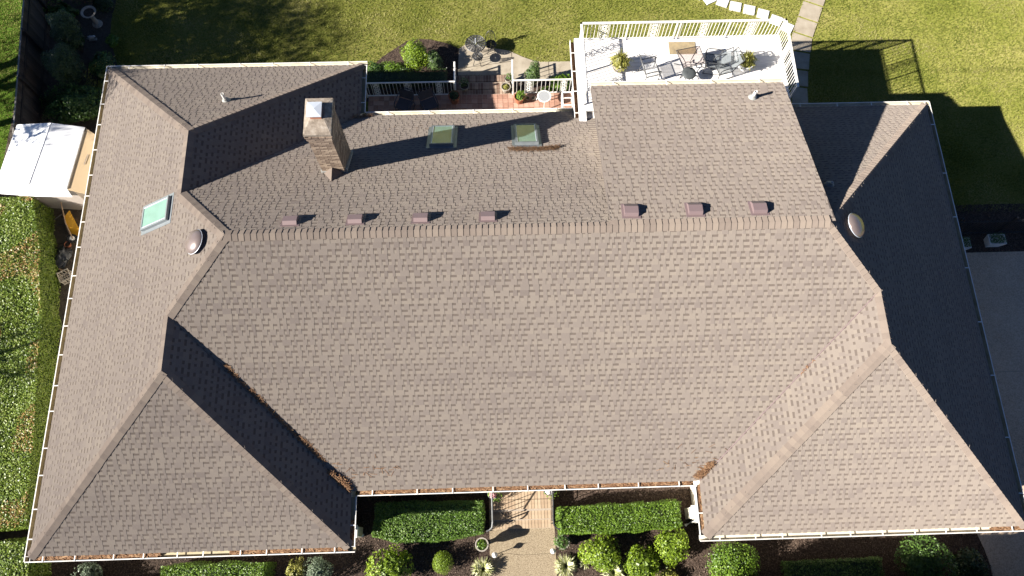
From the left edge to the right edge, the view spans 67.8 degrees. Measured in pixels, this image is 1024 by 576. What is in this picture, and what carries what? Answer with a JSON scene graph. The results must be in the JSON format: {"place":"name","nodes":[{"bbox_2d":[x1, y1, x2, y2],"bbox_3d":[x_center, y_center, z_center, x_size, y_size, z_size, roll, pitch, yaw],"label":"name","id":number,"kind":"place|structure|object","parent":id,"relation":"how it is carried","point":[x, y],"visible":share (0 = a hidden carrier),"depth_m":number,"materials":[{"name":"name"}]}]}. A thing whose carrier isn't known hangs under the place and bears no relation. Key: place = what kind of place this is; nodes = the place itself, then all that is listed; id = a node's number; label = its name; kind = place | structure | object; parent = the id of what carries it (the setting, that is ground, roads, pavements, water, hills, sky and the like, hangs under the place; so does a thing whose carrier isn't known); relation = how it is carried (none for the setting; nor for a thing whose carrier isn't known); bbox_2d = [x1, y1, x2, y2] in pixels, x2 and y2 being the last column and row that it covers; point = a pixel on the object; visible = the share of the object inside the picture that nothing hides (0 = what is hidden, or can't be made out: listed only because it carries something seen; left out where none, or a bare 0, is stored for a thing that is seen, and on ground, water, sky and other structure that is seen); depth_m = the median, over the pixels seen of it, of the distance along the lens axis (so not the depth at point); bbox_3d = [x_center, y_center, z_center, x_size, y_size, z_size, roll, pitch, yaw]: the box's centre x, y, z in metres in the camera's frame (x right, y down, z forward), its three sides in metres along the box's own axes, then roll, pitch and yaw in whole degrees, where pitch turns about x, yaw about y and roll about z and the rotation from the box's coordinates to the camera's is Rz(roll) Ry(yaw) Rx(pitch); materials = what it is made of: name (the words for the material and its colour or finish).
{"place":"outdoors","nodes":[
{"label":"outdoors","id":0,"kind":"place"},
{"bbox_2d":[0,0,22,169],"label":"neighbour lawn","id":1,"kind":"structure","parent":0,"point":[6,94],"depth_m":30.16,"materials":[{"name":"plant"}]},
{"bbox_2d":[0,208,81,569],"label":"side yard ground","id":2,"kind":"structure","parent":0,"point":[60,234],"depth_m":27.50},
{"bbox_2d":[1,0,116,566],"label":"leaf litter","id":3,"kind":"object","parent":2,"relation":"on","point":[75,125],"visible":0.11,"depth_m":29.88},
{"bbox_2d":[55,246,72,268],"bbox_3d":[-16.199,-1.165,27.394,0.605,0.394,0.909,-1,71,-1],"label":"plastic bag","id":4,"kind":"object","parent":2,"relation":"on","point":[63,256],"visible":1,"depth_m":27.40,"materials":[{"name":"plastic"}]},
{"bbox_2d":[56,268,71,284],"bbox_3d":[-15.924,-0.401,27.195,0.400,0.290,0.400,-28,74,-10],"label":"milk crate","id":5,"kind":"object","parent":2,"relation":"on","point":[63,281],"visible":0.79,"depth_m":27.20,"materials":[{"name":"beige plastic"}]},
{"bbox_2d":[55,202,78,242],"bbox_3d":[-16.055,-2.292,27.590,0.711,0.679,1.581,-40,76,-13],"label":"wheelbarrow","id":6,"kind":"object","parent":2,"relation":"on","point":[72,228],"visible":0.96,"depth_m":27.41,"materials":[{"name":"yellow metal"}]},
{"bbox_2d":[368,93,571,111],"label":"patio","id":7,"kind":"structure","parent":0,"point":[465,102],"depth_m":29.50,"materials":[{"name":"tile"}]},
{"bbox_2d":[394,87,414,110],"bbox_3d":[-4.066,-7.076,28.996,0.618,0.822,0.704,18,72,5],"label":"patio chair","id":8,"kind":"object","parent":7,"relation":"on","point":[404,104],"visible":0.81,"depth_m":28.94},
{"bbox_2d":[366,62,455,97],"bbox_3d":[-3.906,-8.017,29.329,3.475,1.068,1.010,-1,71,-1],"label":"patio railing","id":9,"kind":"object","parent":7,"relation":"on","point":[414,82],"visible":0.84,"depth_m":28.93,"materials":[{"name":"white paint"}]},
{"bbox_2d":[417,86,438,110],"bbox_3d":[-3.193,-7.097,29.014,0.618,0.822,0.704,-22,73,-8],"label":"patio chair","id":10,"kind":"object","parent":7,"relation":"on","point":[429,104],"visible":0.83,"depth_m":28.96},
{"bbox_2d":[448,90,459,103],"bbox_3d":[-2.208,-7.316,29.213,0.468,0.630,0.482,-1,71,-1],"label":"terracotta pot","id":11,"kind":"object","parent":7,"relation":"on","point":[454,96],"visible":1,"depth_m":29.13,"materials":[{"name":"ceramic"}]},
{"bbox_2d":[514,90,525,103],"bbox_3d":[0.319,-7.349,29.275,0.502,0.592,0.468,-1,71,-1],"label":"terracotta pot","id":12,"kind":"object","parent":7,"relation":"on","point":[519,97],"visible":1,"depth_m":29.21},
{"bbox_2d":[511,59,571,94],"bbox_3d":[1.182,-8.165,29.442,2.408,1.068,1.060,-1,71,-1],"label":"patio railing","id":13,"kind":"object","parent":7,"relation":"on","point":[541,80],"visible":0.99,"depth_m":29.10,"materials":[{"name":"white paint"}]},
{"bbox_2d":[536,90,550,107],"bbox_3d":[1.226,-7.176,29.246,0.598,0.545,0.619,-1,71,-1],"label":"side table","id":14,"kind":"object","parent":7,"relation":"on","point":[544,96],"visible":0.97,"depth_m":29.01,"materials":[{"name":"white paint"}]},
{"bbox_2d":[560,91,573,107],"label":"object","id":15,"kind":"object","parent":7,"relation":"on","point":[562,103],"visible":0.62,"depth_m":28.90,"materials":[{"name":"white paint"}]},
{"bbox_2d":[471,557,494,575],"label":"ornamental grass","id":16,"kind":"object","parent":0,"point":[484,568],"depth_m":24.06,"materials":[{"name":"plant"}]},
{"bbox_2d":[0,0,1023,526],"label":"lawn","id":17,"kind":"structure","parent":0,"point":[255,56],"depth_m":30.90,"materials":[{"name":"plant"}]},
{"bbox_2d":[0,537,51,575],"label":"boundary hedge","id":18,"kind":"object","parent":17,"relation":"on","point":[12,552],"visible":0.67,"depth_m":23.14,"materials":[{"name":"green plant"}]},
{"bbox_2d":[0,196,61,531],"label":"boundary hedge","id":19,"kind":"object","parent":17,"relation":"on","point":[30,321],"visible":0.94,"depth_m":25.43,"materials":[{"name":"green plant"}]},
{"bbox_2d":[0,0,117,199],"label":"side garden bed","id":20,"kind":"object","parent":17,"relation":"on","point":[93,46],"visible":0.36,"depth_m":30.48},
{"bbox_2d":[12,0,51,136],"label":"board fence","id":21,"kind":"object","parent":20,"relation":"on","point":[31,79],"visible":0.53,"depth_m":29.02,"materials":[{"name":"brown wood"}]},
{"bbox_2d":[0,123,94,209],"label":"garden shed","id":22,"kind":"structure","parent":20,"relation":"on","point":[47,164],"depth_m":26.41,"materials":[{"name":"beige"}]},
{"bbox_2d":[43,0,79,24],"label":"fern shrub","id":23,"kind":"object","parent":20,"relation":"on","point":[72,11],"visible":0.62,"depth_m":30.57,"materials":[{"name":"green plant"}]},
{"bbox_2d":[41,42,87,87],"bbox_3d":[-16.915,-8.415,29.014,1.359,2.093,1.566,-41,76,-13],"label":"conifer","id":24,"kind":"object","parent":20,"relation":"on","point":[63,62],"visible":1,"depth_m":28.55,"materials":[{"name":"green plant"}]},
{"bbox_2d":[45,9,84,51],"bbox_3d":[-17.109,-9.845,29.303,1.240,2.469,1.405,-1,71,-1],"label":"conifer","id":25,"kind":"object","parent":20,"relation":"on","point":[67,32],"visible":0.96,"depth_m":28.84,"materials":[{"name":"green plant"}]},
{"bbox_2d":[39,82,101,124],"bbox_3d":[-16.637,-6.935,28.982,2.671,1.211,1.855,-1,71,-1],"label":"feathery shrub","id":26,"kind":"object","parent":20,"relation":"on","point":[71,105],"visible":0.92,"depth_m":28.70,"materials":[{"name":"green plant"}]},
{"bbox_2d":[80,5,102,27],"bbox_3d":[-16.767,-10.799,30.506,0.600,0.775,0.596,-1,71,-1],"label":"birdbath","id":27,"kind":"object","parent":20,"relation":"on","point":[88,11],"visible":1,"depth_m":30.22,"materials":[{"name":"stone"}]},
{"bbox_2d":[87,35,96,41],"bbox_3d":[-16.816,-10.011,30.486,0.403,0.290,0.200,-1,71,-1],"label":"bird ornament","id":28,"kind":"object","parent":20,"relation":"on","point":[91,38],"visible":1,"depth_m":30.46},
{"bbox_2d":[88,50,115,77],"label":"olive shrub","id":29,"kind":"object","parent":20,"relation":"on","point":[102,64],"visible":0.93,"depth_m":29.66,"materials":[{"name":"green plant"}]},
{"bbox_2d":[84,55,123,94],"bbox_3d":[-15.669,-8.021,29.535,1.834,0.891,2.149,-1,71,-1],"label":"feathery shrub","id":30,"kind":"object","parent":20,"relation":"on","point":[102,77],"visible":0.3,"depth_m":29.42,"materials":[{"name":"green plant"}]},
{"bbox_2d":[104,34,119,47],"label":"shrub","id":31,"kind":"object","parent":17,"relation":"on","point":[111,40],"visible":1,"depth_m":30.28,"materials":[{"name":"green plant"}]},
{"bbox_2d":[51,492,489,575],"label":"front mulch bed","id":32,"kind":"object","parent":17,"relation":"on","point":[346,561],"depth_m":24.36,"materials":[{"name":"brown soil"}]},
{"bbox_2d":[70,561,102,575],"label":"silver shrub","id":33,"kind":"object","parent":32,"relation":"on","point":[91,570],"visible":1,"depth_m":23.57,"materials":[{"name":"grey plant"}]},
{"bbox_2d":[160,560,276,575],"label":"wing hedge","id":34,"kind":"object","parent":32,"relation":"on","point":[229,568],"visible":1,"depth_m":23.41,"materials":[{"name":"green plant"}]},
{"bbox_2d":[285,556,307,575],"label":"pale shrub","id":35,"kind":"object","parent":32,"relation":"on","point":[295,569],"visible":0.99,"depth_m":23.64,"materials":[{"name":"yellow plant"}]},
{"bbox_2d":[301,555,333,575],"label":"silver shrub","id":36,"kind":"object","parent":32,"relation":"on","point":[319,566],"visible":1,"depth_m":23.57,"materials":[{"name":"grey plant"}]},
{"bbox_2d":[364,543,415,575],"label":"leafy bush","id":37,"kind":"object","parent":32,"relation":"on","point":[392,562],"visible":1,"depth_m":23.54,"materials":[{"name":"green plant"}]},
{"bbox_2d":[371,500,485,543],"bbox_3d":[-2.625,7.448,24.326,3.613,0.930,1.347,-1,71,-1],"label":"entry hedge","id":38,"kind":"object","parent":32,"relation":"on","point":[415,521],"visible":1,"depth_m":24.04,"materials":[{"name":"green plant"}]},
{"bbox_2d":[432,550,453,575],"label":"ball bush","id":39,"kind":"object","parent":32,"relation":"on","point":[442,561],"visible":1,"depth_m":23.87,"materials":[{"name":"green plant"}]},
{"bbox_2d":[475,537,488,551],"bbox_3d":[-0.937,8.120,24.120,0.453,0.920,0.426,-1,71,-1],"label":"stone urn","id":40,"kind":"object","parent":32,"relation":"on","point":[481,544],"visible":1,"depth_m":23.77,"materials":[{"name":"stone"}]},
{"bbox_2d":[366,39,460,101],"bbox_3d":[-3.996,-8.704,30.356,3.920,0.050,2.880,-1,71,-1],"label":"mulch bed","id":41,"kind":"object","parent":17,"relation":"on","point":[452,57],"visible":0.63,"depth_m":30.46,"materials":[{"name":"brown soil"}]},
{"bbox_2d":[367,60,384,75],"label":"shrub","id":42,"kind":"object","parent":41,"relation":"on","point":[374,66],"visible":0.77,"depth_m":29.82,"materials":[{"name":"green plant"}]},
{"bbox_2d":[380,61,409,72],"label":"shrub","id":43,"kind":"object","parent":41,"relation":"on","point":[390,66],"visible":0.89,"depth_m":29.91,"materials":[{"name":"green plant"}]},
{"bbox_2d":[367,67,447,89],"bbox_3d":[-4.141,-8.209,29.811,3.348,0.694,0.706,-1,71,-1],"label":"hedge","id":44,"kind":"object","parent":41,"relation":"on","point":[401,76],"visible":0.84,"depth_m":29.71,"materials":[{"name":"green plant"}]},
{"bbox_2d":[399,38,428,71],"bbox_3d":[-3.811,-9.149,29.828,1.041,1.332,1.405,-20,72,-7],"label":"round shrub","id":45,"kind":"object","parent":41,"relation":"on","point":[414,52],"visible":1,"depth_m":29.60,"materials":[{"name":"green plant"}]},
{"bbox_2d":[426,49,443,71],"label":"grey shrub","id":46,"kind":"object","parent":41,"relation":"on","point":[434,60],"visible":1,"depth_m":29.68,"materials":[{"name":"green plant"}]},
{"bbox_2d":[456,75,509,94],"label":"steps","id":47,"kind":"structure","parent":17,"relation":"on","point":[485,84],"depth_m":29.89,"materials":[{"name":"brick"}]},
{"bbox_2d":[459,77,468,91],"bbox_3d":[-1.872,-7.934,29.635,0.439,0.462,0.550,-1,71,-1],"label":"stone pot","id":48,"kind":"object","parent":47,"relation":"on","point":[464,85],"visible":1,"depth_m":29.58,"materials":[{"name":"stone"}]},
{"bbox_2d":[501,82,510,92],"bbox_3d":[-0.237,-7.772,29.655,0.382,0.356,0.382,-1,71,-1],"label":"cream pot","id":49,"kind":"object","parent":47,"relation":"on","point":[505,87],"visible":1,"depth_m":29.56,"materials":[{"name":"ceramic"}]},
{"bbox_2d":[505,73,513,82],"bbox_3d":[-0.130,-8.242,29.876,0.361,0.446,0.345,-27,74,-10],"label":"cream pot","id":50,"kind":"object","parent":47,"relation":"on","point":[508,79],"visible":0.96,"depth_m":29.83,"materials":[{"name":"stone"}]},
{"bbox_2d":[458,45,571,80],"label":"garden walk","id":51,"kind":"structure","parent":17,"relation":"on","point":[497,63],"depth_m":30.43,"materials":[{"name":"concrete"}]},
{"bbox_2d":[465,35,485,51],"bbox_3d":[-1.429,-9.532,30.089,0.825,1.008,0.825,-1,71,-1],"label":"bistro table","id":52,"kind":"object","parent":51,"relation":"on","point":[473,42],"visible":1,"depth_m":29.90,"materials":[{"name":"black metal"}]},
{"bbox_2d":[471,52,482,65],"bbox_3d":[-1.363,-9.107,29.995,0.436,0.918,0.505,8,71,2],"label":"bistro chair","id":53,"kind":"object","parent":51,"relation":"on","point":[476,54],"visible":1,"depth_m":30.00,"materials":[{"name":"black metal"}]},
{"bbox_2d":[485,30,495,54],"bbox_3d":[-0.839,-9.715,30.210,0.436,0.918,0.505,-6,71,-3],"label":"bistro chair","id":54,"kind":"object","parent":51,"relation":"on","point":[491,43],"visible":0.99,"depth_m":30.20,"materials":[{"name":"black metal"}]},
{"bbox_2d":[489,491,553,529],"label":"wooden steps","id":55,"kind":"structure","parent":17,"relation":"on","point":[523,510],"depth_m":24.59,"materials":[{"name":"beige wood"}]},
{"bbox_2d":[486,492,492,531],"bbox_3d":[-0.644,6.917,24.297,0.207,1.334,1.686,5,71,1],"label":"entry handrail","id":56,"kind":"object","parent":55,"relation":"on","point":[491,511],"visible":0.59,"depth_m":23.73,"materials":[{"name":"grey metal"}]},
{"bbox_2d":[487,492,502,501],"bbox_3d":[-0.540,6.580,24.396,0.502,0.509,0.531,-1,71,-1],"label":"flower planter","id":57,"kind":"object","parent":55,"relation":"on","point":[495,495],"visible":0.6,"depth_m":24.26,"materials":[{"name":"green plant"}]},
{"bbox_2d":[544,490,559,499],"bbox_3d":[1.259,6.503,24.442,0.533,0.512,0.563,-1,71,-1],"label":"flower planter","id":58,"kind":"object","parent":55,"relation":"on","point":[547,493],"visible":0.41,"depth_m":24.34,"materials":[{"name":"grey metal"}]},
{"bbox_2d":[551,491,559,529],"bbox_3d":[1.286,6.870,24.337,0.207,1.334,1.686,-8,71,-3],"label":"entry handrail","id":59,"kind":"object","parent":55,"relation":"on","point":[552,506],"visible":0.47,"depth_m":23.80,"materials":[{"name":"white metal"}]},
{"bbox_2d":[23,61,1023,562],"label":"house","id":60,"kind":"structure","parent":17,"relation":"on","point":[633,283],"depth_m":21.41,"materials":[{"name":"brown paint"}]},
{"bbox_2d":[222,363,237,377],"bbox_3d":[-7.719,2.231,20.987,0.558,0.323,0.230,36,74,11],"label":"pine straw","id":61,"kind":"object","parent":60,"relation":"on","point":[235,375],"visible":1,"depth_m":20.94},
{"bbox_2d":[248,387,264,402],"bbox_3d":[-7.071,2.961,21.209,0.557,0.335,0.238,40,75,12],"label":"pine straw","id":62,"kind":"object","parent":60,"relation":"on","point":[251,390],"visible":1,"depth_m":21.20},
{"bbox_2d":[227,369,320,458],"bbox_3d":[-6.649,3.522,21.397,3.352,1.703,0.258,42,76,12],"label":"pine straw","id":63,"kind":"object","parent":60,"relation":"on","point":[279,419],"visible":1,"depth_m":21.38,"materials":[{"name":"plant"}]},
{"bbox_2d":[299,436,326,463],"bbox_3d":[-5.654,4.571,21.724,1.044,0.571,0.257,41,75,12],"label":"pine straw","id":64,"kind":"object","parent":60,"relation":"on","point":[311,445],"visible":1,"depth_m":21.68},
{"bbox_2d":[327,470,353,493],"bbox_3d":[-4.990,5.556,21.939,0.964,0.487,0.361,32,74,10],"label":"pine straw","id":65,"kind":"object","parent":60,"relation":"on","point":[341,482],"visible":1,"depth_m":21.93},
{"bbox_2d":[347,113,371,119],"bbox_3d":[-5.346,-5.844,25.967,1.388,0.368,0.315,-18,72,-7],"label":"pine straw","id":66,"kind":"object","parent":60,"relation":"on","point":[360,115],"visible":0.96,"depth_m":26.03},
{"bbox_2d":[334,124,726,480],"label":"pine needles","id":67,"kind":"object","parent":60,"relation":"on","point":[431,475],"visible":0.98,"depth_m":22.10,"materials":[{"name":"plant"}]},
{"bbox_2d":[507,143,560,152],"bbox_3d":[0.689,-4.358,23.872,1.744,0.316,0.480,-1,71,-1],"label":"pine straw","id":68,"kind":"object","parent":60,"relation":"on","point":[529,148],"visible":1,"depth_m":23.85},
{"bbox_2d":[693,460,716,479],"bbox_3d":[5.634,5.323,22.199,0.754,0.411,0.451,-14,72,-5],"label":"pine straw","id":69,"kind":"object","parent":60,"relation":"on","point":[704,470],"visible":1,"depth_m":22.22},
{"bbox_2d":[511,81,571,93],"bbox_3d":[1.298,-7.835,30.121,2.650,0.050,0.870,-1,71,-1],"label":"shrub bed","id":70,"kind":"object","parent":17,"relation":"on","point":[521,85],"visible":0.21,"depth_m":30.14,"materials":[{"name":"plant"}]},
{"bbox_2d":[524,60,540,87],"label":"columnar shrub","id":71,"kind":"object","parent":70,"relation":"on","point":[533,71],"visible":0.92,"depth_m":29.03,"materials":[{"name":"green plant"}]},
{"bbox_2d":[539,86,554,91],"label":"shrub","id":72,"kind":"object","parent":70,"relation":"on","point":[547,88],"visible":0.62,"depth_m":29.84,"materials":[{"name":"green plant"}]},
{"bbox_2d":[548,73,571,90],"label":"leafy shrub","id":73,"kind":"object","parent":70,"relation":"on","point":[560,76],"visible":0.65,"depth_m":29.59,"materials":[{"name":"green plant"}]},
{"bbox_2d":[569,19,798,120],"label":"deck","id":74,"kind":"structure","parent":17,"relation":"on","point":[590,60],"depth_m":26.43,"materials":[{"name":"white painted wood"}]},
{"bbox_2d":[609,48,632,72],"bbox_3d":[3.690,-7.718,25.980,0.960,0.802,0.976,-1,71,-1],"label":"grass planter","id":75,"kind":"object","parent":74,"relation":"on","point":[619,62],"visible":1,"depth_m":25.80,"materials":[{"name":"stone"}]},
{"bbox_2d":[637,54,661,80],"bbox_3d":[4.629,-7.446,25.771,0.704,1.022,0.618,-13,72,-5],"label":"patio chair","id":76,"kind":"object","parent":74,"relation":"on","point":[644,69],"visible":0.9,"depth_m":25.81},
{"bbox_2d":[679,67,695,79],"bbox_3d":[5.995,-7.214,25.997,0.479,0.486,0.479,2,71,0],"label":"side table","id":77,"kind":"object","parent":74,"relation":"on","point":[689,73],"visible":0.92,"depth_m":25.77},
{"bbox_2d":[674,46,705,78],"bbox_3d":[6.042,-7.686,26.044,0.848,0.712,0.748,-13,72,-5],"label":"glass table","id":78,"kind":"object","parent":74,"relation":"on","point":[690,62],"visible":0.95,"depth_m":25.82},
{"bbox_2d":[702,47,733,74],"bbox_3d":[7.025,-7.760,25.982,0.860,0.882,0.618,6,71,1],"label":"patio chair","id":79,"kind":"object","parent":74,"relation":"on","point":[709,58],"visible":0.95,"depth_m":25.95,"materials":[{"name":"grey"}]},
{"bbox_2d":[710,47,744,78],"bbox_3d":[7.327,-7.599,25.898,0.800,0.942,0.618,-17,72,-6],"label":"patio chair","id":80,"kind":"object","parent":74,"relation":"on","point":[735,64],"visible":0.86,"depth_m":25.83,"materials":[{"name":"grey"}]},
{"bbox_2d":[738,47,759,71],"bbox_3d":[8.014,-7.733,26.041,0.905,0.794,0.855,-1,71,-1],"label":"grass planter","id":81,"kind":"object","parent":74,"relation":"on","point":[747,64],"visible":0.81,"depth_m":25.91,"materials":[{"name":"plant"}]},
{"bbox_2d":[553,486,992,575],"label":"front mulch bed","id":82,"kind":"object","parent":17,"relation":"on","point":[862,544],"visible":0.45,"depth_m":24.64,"materials":[{"name":"brown soil"}]},
{"bbox_2d":[50,487,992,575],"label":"mulch chips","id":83,"kind":"object","parent":82,"relation":"on","point":[375,539],"visible":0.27,"depth_m":24.53,"materials":[{"name":"wood"}]},
{"bbox_2d":[553,534,570,549],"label":"plant","id":84,"kind":"object","parent":82,"relation":"on","point":[562,541],"visible":0.98,"depth_m":24.09,"materials":[{"name":"plant"}]},
{"bbox_2d":[553,553,576,575],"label":"ornamental grass","id":85,"kind":"object","parent":82,"relation":"on","point":[566,566],"depth_m":24.12,"materials":[{"name":"plant"}]},
{"bbox_2d":[578,533,620,572],"bbox_3d":[2.771,8.343,23.999,1.412,1.140,1.241,-1,71,-1],"label":"leafy bush","id":86,"kind":"object","parent":82,"relation":"on","point":[602,554],"visible":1,"depth_m":23.78,"materials":[{"name":"green plant"}]},
{"bbox_2d":[600,560,626,575],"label":"ornamental grass","id":87,"kind":"object","parent":82,"relation":"on","point":[618,570],"depth_m":24.11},
{"bbox_2d":[555,499,682,534],"bbox_3d":[3.404,7.353,24.401,4.045,0.986,1.059,-1,71,-1],"label":"entry hedge","id":88,"kind":"object","parent":82,"relation":"on","point":[609,518],"visible":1,"depth_m":24.11,"materials":[{"name":"green plant"}]},
{"bbox_2d":[622,544,659,575],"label":"leafy bush","id":89,"kind":"object","parent":82,"relation":"on","point":[639,563],"visible":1,"depth_m":23.75,"materials":[{"name":"green plant"}]},
{"bbox_2d":[657,567,677,575],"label":"pale shrub","id":90,"kind":"object","parent":82,"relation":"on","point":[669,573],"visible":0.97,"depth_m":24.08,"materials":[{"name":"yellow plant"}]},
{"bbox_2d":[654,525,689,569],"bbox_3d":[5.047,8.104,24.066,1.174,1.221,1.161,-37,75,-12],"label":"leafy bush","id":91,"kind":"object","parent":82,"relation":"on","point":[672,544],"visible":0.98,"depth_m":23.84,"materials":[{"name":"green plant"}]},
{"bbox_2d":[705,541,760,575],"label":"round bush","id":92,"kind":"object","parent":82,"relation":"on","point":[733,560],"visible":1,"depth_m":23.66,"materials":[{"name":"green plant"}]},
{"bbox_2d":[780,556,884,575],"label":"dark hedge","id":93,"kind":"object","parent":82,"relation":"on","point":[868,566],"visible":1,"depth_m":23.84,"materials":[{"name":"green plant"}]},
{"bbox_2d":[894,534,959,575],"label":"dark bush","id":94,"kind":"object","parent":82,"relation":"on","point":[922,558],"visible":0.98,"depth_m":23.67,"materials":[{"name":"green plant"}]},
{"bbox_2d":[947,546,989,575],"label":"dark bush","id":95,"kind":"object","parent":82,"relation":"on","point":[968,564],"visible":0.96,"depth_m":24.03,"materials":[{"name":"green plant"}]},
{"bbox_2d":[955,203,1023,252],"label":"gate mulch bed","id":96,"kind":"object","parent":17,"relation":"on","point":[975,237],"depth_m":28.43,"materials":[{"name":"brown soil"}]},
{"bbox_2d":[366,39,1023,252],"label":"mulch chips","id":97,"kind":"object","parent":96,"relation":"on","point":[955,205],"visible":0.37,"depth_m":28.63,"materials":[{"name":"wood"}]},
{"bbox_2d":[962,237,971,249],"bbox_3d":[16.429,-1.605,27.860,0.500,0.564,0.421,-1,71,-1],"label":"planter box","id":98,"kind":"object","parent":96,"relation":"on","point":[967,243],"visible":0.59,"depth_m":27.70,"materials":[{"name":"white paint"}]},
{"bbox_2d":[958,216,1023,234],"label":"iron fence","id":99,"kind":"object","parent":96,"relation":"on","point":[1015,219],"visible":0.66,"depth_m":27.60,"materials":[{"name":"metal"}]},
{"bbox_2d":[983,232,1006,246],"bbox_3d":[17.695,-1.749,27.928,0.620,0.558,0.422,-1,71,-1],"label":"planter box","id":100,"kind":"object","parent":96,"relation":"on","point":[994,240],"visible":1,"depth_m":27.82,"materials":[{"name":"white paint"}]},
{"bbox_2d":[489,527,556,575],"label":"front path","id":101,"kind":"structure","parent":0,"point":[522,552],"depth_m":24.48,"materials":[{"name":"concrete"}]},
{"bbox_2d":[579,555,592,568],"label":"ornamental grass","id":102,"kind":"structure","parent":0,"point":[585,565],"depth_m":24.25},
{"bbox_2d":[668,41,695,53],"bbox_3d":[5.952,-8.396,26.651,0.930,0.020,0.500,-1,71,-1],"label":"woven mat","id":103,"kind":"object","parent":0,"point":[674,47],"visible":1,"depth_m":26.64,"materials":[{"name":"wicker"}]},
{"bbox_2d":[703,0,793,32],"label":"stepping stone path","id":104,"kind":"structure","parent":0,"point":[750,10],"depth_m":31.41,"materials":[{"name":"stone"}]},
{"bbox_2d":[790,0,824,102],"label":"side path","id":105,"kind":"structure","parent":0,"point":[806,23],"depth_m":30.94,"materials":[{"name":"concrete"}]},
{"bbox_2d":[966,251,1023,575],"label":"driveway","id":106,"kind":"structure","parent":0,"point":[998,279],"depth_m":26.91,"materials":[{"name":"asphalt"}]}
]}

